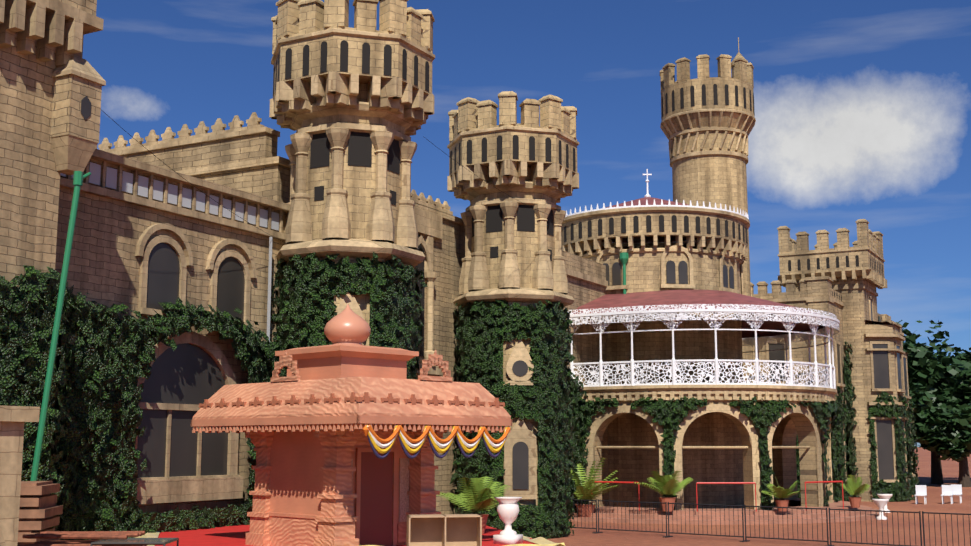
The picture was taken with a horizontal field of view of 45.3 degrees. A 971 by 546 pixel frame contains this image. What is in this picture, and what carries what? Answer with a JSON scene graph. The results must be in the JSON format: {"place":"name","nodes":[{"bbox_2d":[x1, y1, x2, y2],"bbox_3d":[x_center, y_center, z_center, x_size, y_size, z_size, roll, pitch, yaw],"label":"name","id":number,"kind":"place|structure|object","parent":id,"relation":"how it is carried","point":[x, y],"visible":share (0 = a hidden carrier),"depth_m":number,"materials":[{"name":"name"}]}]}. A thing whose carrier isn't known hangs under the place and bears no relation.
{"place":"outdoors","nodes":[
{"label":"outdoors","id":0,"kind":"place"},
{"bbox_2d":[123,133,464,513],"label":"wall","id":1,"kind":"structure","parent":0,"point":[272,182],"depth_m":36.58,"materials":[{"name":"beige stone"}]},
{"bbox_2d":[95,112,464,375],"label":"wall trim","id":2,"kind":"structure","parent":1,"relation":"attached to","point":[430,213],"depth_m":33.53,"materials":[{"name":"beige stone"}]},
{"bbox_2d":[271,0,434,345],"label":"tower","id":3,"kind":"structure","parent":0,"point":[292,18],"depth_m":29.15,"materials":[{"name":"beige stone"}]},
{"bbox_2d":[270,252,427,379],"bbox_3d":[-3.511,3.425,29.561,4.025,7.900,4.118,-5,-10,28],"label":"ivy","id":4,"kind":"object","parent":3,"relation":"attached to","point":[312,286],"visible":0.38,"depth_m":28.50,"materials":[{"name":"green plant"}]},
{"bbox_2d":[334,292,364,344],"bbox_3d":[-3.311,1.118,28.149,0.880,1.460,0.001,1,-8,-7],"label":"window frame","id":5,"kind":"object","parent":3,"relation":"attached to","point":[349,299],"visible":0.23,"depth_m":28.20,"materials":[{"name":"beige stone"}]},
{"bbox_2d":[269,28,434,266],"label":"tower trim","id":6,"kind":"structure","parent":3,"relation":"attached to","point":[294,105],"depth_m":29.08,"materials":[{"name":"beige stone"}]},
{"bbox_2d":[103,111,728,243],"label":"wires","id":7,"kind":"object","parent":3,"relation":"attached to","point":[424,137],"visible":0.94,"depth_m":30.86,"materials":[{"name":"black"}]},
{"bbox_2d":[436,476,509,511],"bbox_3d":[-0.254,4.686,24.681,1.644,0.709,1.577,-5,-10,28],"label":"palm leaf","id":8,"kind":"object","parent":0,"point":[477,495],"visible":0.98,"depth_m":24.44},
{"bbox_2d":[448,91,576,505],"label":"tower","id":9,"kind":"structure","parent":0,"point":[471,114],"depth_m":37.19,"materials":[{"name":"beige stone"}]},
{"bbox_2d":[450,299,575,538],"bbox_3d":[0.913,4.681,37.543,4.010,7.781,4.071,-5,-10,28],"label":"ivy","id":10,"kind":"object","parent":9,"relation":"attached to","point":[484,330],"visible":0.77,"depth_m":36.30,"materials":[{"name":"green plant"}]},
{"bbox_2d":[447,126,578,306],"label":"tower trim","id":11,"kind":"structure","parent":9,"relation":"attached to","point":[556,181],"depth_m":37.15,"materials":[{"name":"beige stone"}]},
{"bbox_2d":[506,339,533,384],"bbox_3d":[1.075,2.756,36.158,0.880,1.460,0.001,1,-8,-5],"label":"window frame","id":12,"kind":"object","parent":9,"relation":"attached to","point":[519,352],"visible":0.81,"depth_m":36.15,"materials":[{"name":"beige stone"}]},
{"bbox_2d":[512,360,527,375],"bbox_3d":[1.077,2.961,36.108,0.500,0.500,0.001,1,-8,-5],"label":"round window","id":13,"kind":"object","parent":12,"relation":"in","point":[519,367],"visible":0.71,"depth_m":36.11,"materials":[{"name":"grey glass"}]},
{"bbox_2d":[504,417,536,498],"bbox_3d":[1.073,5.662,35.749,1.000,2.550,0.001,1,-8,-5],"label":"window frame","id":14,"kind":"object","parent":9,"relation":"attached to","point":[520,432],"visible":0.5,"depth_m":35.73,"materials":[{"name":"beige stone"}]},
{"bbox_2d":[513,442,528,488],"bbox_3d":[1.077,5.904,35.673,0.496,1.450,0.001,1,-8,-5],"label":"arched window","id":15,"kind":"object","parent":14,"relation":"in","point":[520,465],"visible":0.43,"depth_m":35.67,"materials":[{"name":"grey glass"}]},
{"bbox_2d":[82,0,970,446],"label":"sky","id":16,"kind":"structure","parent":0,"point":[862,108],"materials":[{"name":"blue"}]},
{"bbox_2d":[547,447,970,545],"bbox_3d":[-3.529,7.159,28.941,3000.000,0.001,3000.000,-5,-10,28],"label":"ground","id":17,"kind":"structure","parent":0,"point":[589,537],"depth_m":39.07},
{"bbox_2d":[0,405,39,545],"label":"pillar","id":18,"kind":"structure","parent":17,"relation":"on","point":[13,419],"depth_m":15.03,"materials":[{"name":"beige stone"}]},
{"bbox_2d":[17,481,62,545],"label":"board stack","id":19,"kind":"object","parent":17,"relation":"on","point":[39,508],"visible":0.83,"depth_m":17.69,"materials":[{"name":"brown wood"}]},
{"bbox_2d":[0,0,101,287],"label":"tower","id":20,"kind":"structure","parent":17,"relation":"on","point":[40,106],"depth_m":21.41,"materials":[{"name":"beige stone"}]},
{"bbox_2d":[0,0,105,174],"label":"tower trim","id":21,"kind":"structure","parent":20,"relation":"attached to","point":[60,26],"depth_m":21.68,"materials":[{"name":"beige stone"}]},
{"bbox_2d":[30,171,90,480],"bbox_3d":[-7.567,1.960,20.325,0.941,7.778,0.393,4,-9,-23],"label":"green pole","id":22,"kind":"object","parent":17,"relation":"on","point":[78,177],"visible":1,"depth_m":20.43,"materials":[{"name":"green metal"}]},
{"bbox_2d":[19,531,146,545],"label":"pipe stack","id":23,"kind":"object","parent":17,"relation":"on","point":[85,535],"visible":0.85,"depth_m":16.78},
{"bbox_2d":[90,538,178,545],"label":"table frame","id":24,"kind":"object","parent":17,"relation":"on","point":[131,543],"visible":0.71,"depth_m":16.07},
{"bbox_2d":[99,539,172,541],"bbox_3d":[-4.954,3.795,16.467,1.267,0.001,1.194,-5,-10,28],"label":"low table","id":25,"kind":"object","parent":24,"relation":"on","point":[136,540],"visible":0.6,"depth_m":16.54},
{"bbox_2d":[55,159,286,512],"bbox_3d":[-9.918,2.422,27.055,6.020,8.820,9.400,-5,-10,28],"label":"wing","id":26,"kind":"object","parent":17,"relation":"on","point":[104,266],"depth_m":26.15,"materials":[{"name":"beige stone"}]},
{"bbox_2d":[0,265,283,539],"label":"ivy","id":27,"kind":"object","parent":26,"relation":"attached to","point":[90,453],"visible":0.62,"depth_m":23.39,"materials":[{"name":"green plant"}]},
{"bbox_2d":[60,162,278,230],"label":"wing panels","id":28,"kind":"object","parent":26,"relation":"attached to","point":[111,179],"visible":0.65,"depth_m":26.55,"materials":[{"name":"white glass"}]},
{"bbox_2d":[60,149,289,503],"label":"wing trim","id":29,"kind":"structure","parent":26,"relation":"attached to","point":[168,489],"depth_m":26.50,"materials":[{"name":"beige stone"}]},
{"bbox_2d":[266,237,272,344],"bbox_3d":[-5.375,1.573,28.767,0.090,5.000,0.078,-5,-10,28],"label":"downpipe","id":30,"kind":"object","parent":26,"relation":"attached to","point":[269,286],"visible":0.5,"depth_m":28.91,"materials":[{"name":"grey metal"}]},
{"bbox_2d":[155,525,535,545],"bbox_3d":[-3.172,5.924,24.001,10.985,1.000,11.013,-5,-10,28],"label":"carpet","id":31,"kind":"object","parent":17,"relation":"on","point":[235,535],"depth_m":23.72,"materials":[{"name":"red carpet"}]},
{"bbox_2d":[133,532,564,545],"bbox_3d":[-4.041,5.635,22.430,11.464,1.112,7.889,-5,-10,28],"label":"floor mat","id":32,"kind":"object","parent":31,"relation":"attached to","point":[540,541],"visible":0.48,"depth_m":21.89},
{"bbox_2d":[191,344,511,545],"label":"shrine","id":33,"kind":"object","parent":31,"relation":"on","point":[296,463],"visible":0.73,"depth_m":21.33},
{"bbox_2d":[324,304,370,344],"bbox_3d":[-2.662,1.024,22.443,0.900,0.880,0.900,-5,-10,28],"label":"dome finial","id":34,"kind":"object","parent":33,"relation":"attached to","point":[347,325],"depth_m":22.12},
{"bbox_2d":[199,392,504,408],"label":"eave trim","id":35,"kind":"structure","parent":33,"relation":"attached to","point":[366,398],"depth_m":20.54,"materials":[{"name":"orange stone"}]},
{"bbox_2d":[360,452,392,545],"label":"door","id":36,"kind":"structure","parent":33,"relation":"attached to","point":[376,501],"depth_m":21.34,"materials":[{"name":"red wood"}]},
{"bbox_2d":[351,458,409,521],"bbox_3d":[-2.015,4.011,21.384,0.030,1.180,1.640,-8,-11,43],"label":"panel","id":37,"kind":"object","parent":33,"relation":"attached to","point":[403,486],"visible":0.43,"depth_m":21.87,"materials":[{"name":"stone"}]},
{"bbox_2d":[366,425,506,453],"bbox_3d":[-0.771,2.919,20.359,0.080,0.468,3.503,-8,-11,43],"label":"bunting","id":38,"kind":"object","parent":33,"relation":"hanging from","point":[378,449],"visible":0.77,"depth_m":20.20},
{"bbox_2d":[362,425,510,442],"bbox_3d":[-0.791,2.829,20.361,0.163,0.300,3.532,-8,-11,43],"label":"bunting","id":39,"kind":"object","parent":33,"relation":"hanging from","point":[399,428],"visible":0.9,"depth_m":20.13},
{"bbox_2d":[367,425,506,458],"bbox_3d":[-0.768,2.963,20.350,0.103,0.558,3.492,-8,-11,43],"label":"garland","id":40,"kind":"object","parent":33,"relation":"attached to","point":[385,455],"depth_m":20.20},
{"bbox_2d":[479,514,488,533],"bbox_3d":[-0.187,5.286,24.476,0.528,0.400,0.528,-5,-10,28],"label":"plant pot","id":41,"kind":"object","parent":31,"relation":"on","point":[484,518],"visible":0.25,"depth_m":24.36,"materials":[{"name":"ceramic"}]},
{"bbox_2d":[406,514,481,545],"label":"mdf boxes","id":42,"kind":"object","parent":17,"relation":"on","point":[444,529],"visible":1,"depth_m":18.73,"materials":[{"name":"beige wood"}]},
{"bbox_2d":[565,374,588,512],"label":"ivy","id":43,"kind":"object","parent":17,"relation":"on","point":[576,394],"visible":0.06,"depth_m":45.49,"materials":[{"name":"green plant"}]},
{"bbox_2d":[561,250,608,506],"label":"wall","id":44,"kind":"structure","parent":17,"relation":"on","point":[586,346],"depth_m":48.41,"materials":[{"name":"beige stone"}]},
{"bbox_2d":[565,268,607,332],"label":"wall trim","id":45,"kind":"structure","parent":44,"relation":"attached to","point":[585,277],"depth_m":48.06,"materials":[{"name":"beige stone"}]},
{"bbox_2d":[575,504,595,516],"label":"plant pot","id":46,"kind":"object","parent":17,"relation":"on","point":[586,512],"visible":0.58,"depth_m":43.91,"materials":[{"name":"ceramic"}]},
{"bbox_2d":[570,458,622,499],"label":"palm leaf","id":47,"kind":"object","parent":46,"relation":"in","point":[582,493],"visible":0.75,"depth_m":44.05,"materials":[{"name":"green plant"}]},
{"bbox_2d":[561,169,748,508],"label":"drum","id":48,"kind":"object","parent":17,"relation":"on","point":[643,272],"depth_m":49.61,"materials":[{"name":"beige stone"}]},
{"bbox_2d":[620,252,628,293],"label":"green pipe","id":49,"kind":"object","parent":48,"relation":"attached to","point":[624,257],"visible":0.9,"depth_m":49.81,"materials":[{"name":"green metal"}]},
{"bbox_2d":[602,197,695,242],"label":"roof","id":50,"kind":"structure","parent":48,"relation":"on","point":[650,200],"depth_m":53.37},
{"bbox_2d":[561,206,749,294],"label":"tower trim","id":51,"kind":"structure","parent":48,"relation":"attached to","point":[734,251],"depth_m":50.24,"materials":[{"name":"beige stone"}]},
{"bbox_2d":[660,52,754,382],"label":"tower","id":52,"kind":"structure","parent":17,"relation":"on","point":[717,180],"depth_m":59.15,"materials":[{"name":"beige stone"}]},
{"bbox_2d":[660,37,755,166],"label":"tall trim","id":53,"kind":"structure","parent":52,"relation":"attached to","point":[707,130],"depth_m":59.26,"materials":[{"name":"beige stone"}]},
{"bbox_2d":[584,401,831,508],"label":"bay stone","id":54,"kind":"object","parent":17,"relation":"on","point":[784,434],"visible":0.27,"depth_m":46.41,"materials":[{"name":"beige stone"}]},
{"bbox_2d":[580,385,836,509],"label":"bay trim","id":55,"kind":"structure","parent":17,"relation":"on","point":[765,393],"depth_m":44.81,"materials":[{"name":"beige stone"}]},
{"bbox_2d":[570,309,839,388],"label":"balcony","id":56,"kind":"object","parent":55,"relation":"on","point":[756,361],"visible":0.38,"depth_m":45.42,"materials":[{"name":"white metal"}]},
{"bbox_2d":[572,290,826,337],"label":"veranda roof","id":57,"kind":"structure","parent":56,"relation":"on","point":[674,297],"depth_m":47.56,"materials":[{"name":"red metal"}]},
{"bbox_2d":[568,304,838,349],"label":"decorative canopy trim","id":58,"kind":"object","parent":57,"relation":"attached to","point":[662,315],"visible":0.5,"depth_m":45.44,"materials":[{"name":"white metal"}]},
{"bbox_2d":[574,361,833,386],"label":"balcony railing","id":59,"kind":"object","parent":56,"relation":"attached to","point":[748,368],"visible":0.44,"depth_m":45.05,"materials":[{"name":"white metal"}]},
{"bbox_2d":[578,396,839,509],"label":"ivy","id":60,"kind":"object","parent":17,"relation":"on","point":[667,415],"visible":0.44,"depth_m":44.56,"materials":[{"name":"green plant"}]},
{"bbox_2d":[569,498,884,524],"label":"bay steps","id":61,"kind":"structure","parent":17,"relation":"on","point":[656,516],"depth_m":43.19,"materials":[{"name":"stone"}]},
{"bbox_2d":[659,497,675,511],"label":"flower pot","id":62,"kind":"object","parent":61,"relation":"on","point":[667,499],"visible":0.88,"depth_m":42.78,"materials":[{"name":"ceramic"}]},
{"bbox_2d":[632,469,692,494],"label":"palm leaf","id":63,"kind":"object","parent":62,"relation":"in","point":[668,485],"visible":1,"depth_m":42.90,"materials":[{"name":"green plant"}]},
{"bbox_2d":[591,481,843,511],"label":"red bars","id":64,"kind":"object","parent":61,"relation":"on","point":[728,483],"visible":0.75,"depth_m":43.41,"materials":[{"name":"red paint"}]},
{"bbox_2d":[775,500,788,510],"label":"flower pot","id":65,"kind":"object","parent":61,"relation":"on","point":[781,503],"visible":0.88,"depth_m":42.91,"materials":[{"name":"ceramic"}]},
{"bbox_2d":[761,477,800,497],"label":"fern","id":66,"kind":"object","parent":65,"relation":"in","point":[780,492],"visible":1,"depth_m":42.97,"materials":[{"name":"green plant"}]},
{"bbox_2d":[848,497,861,507],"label":"flower pot","id":67,"kind":"object","parent":61,"relation":"on","point":[855,502],"visible":1,"depth_m":45.36,"materials":[{"name":"ceramic"}]},
{"bbox_2d":[843,475,869,494],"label":"palm leaf","id":68,"kind":"object","parent":67,"relation":"in","point":[856,488],"visible":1,"depth_m":45.52,"materials":[{"name":"green plant"}]},
{"bbox_2d":[573,499,970,545],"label":"fence","id":69,"kind":"object","parent":17,"relation":"on","point":[821,509],"visible":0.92,"depth_m":34.04,"materials":[{"name":"black"}]},
{"bbox_2d":[750,219,911,501],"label":"tower","id":70,"kind":"structure","parent":17,"relation":"on","point":[852,314],"depth_m":59.98,"materials":[{"name":"beige stone"}]},
{"bbox_2d":[764,247,915,482],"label":"stone trim","id":71,"kind":"structure","parent":70,"relation":"attached to","point":[872,277],"depth_m":59.98,"materials":[{"name":"beige stone"}]},
{"bbox_2d":[865,320,908,353],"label":"roof","id":72,"kind":"structure","parent":70,"relation":"on","point":[878,323],"depth_m":60.44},
{"bbox_2d":[796,341,919,501],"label":"ivy","id":73,"kind":"object","parent":17,"relation":"on","point":[881,486],"visible":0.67,"depth_m":59.09,"materials":[{"name":"green plant"}]},
{"bbox_2d":[896,320,954,379],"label":"tree","id":74,"kind":"object","parent":17,"relation":"on","point":[913,337],"visible":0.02,"depth_m":89.16,"materials":[{"name":"green plant"}]},
{"bbox_2d":[903,339,970,483],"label":"tree","id":75,"kind":"object","parent":17,"relation":"on","point":[955,376],"depth_m":84.19,"materials":[{"name":"green plant"}]},
{"bbox_2d":[915,484,961,503],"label":"chairs","id":76,"kind":"object","parent":17,"relation":"on","point":[951,490],"visible":0.75,"depth_m":56.79,"materials":[{"name":"white plastic"}]},
{"bbox_2d":[908,382,970,439],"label":"tree","id":77,"kind":"object","parent":17,"relation":"on","point":[923,402],"visible":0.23,"depth_m":80.49,"materials":[{"name":"green plant"}]},
{"bbox_2d":[915,401,970,486],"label":"tree","id":78,"kind":"object","parent":17,"relation":"on","point":[945,434],"depth_m":78.75,"materials":[{"name":"green plant"}]},
{"bbox_2d":[926,346,960,386],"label":"tree","id":79,"kind":"object","parent":17,"relation":"on","point":[949,354],"depth_m":93.69,"materials":[{"name":"green plant"}]}
]}

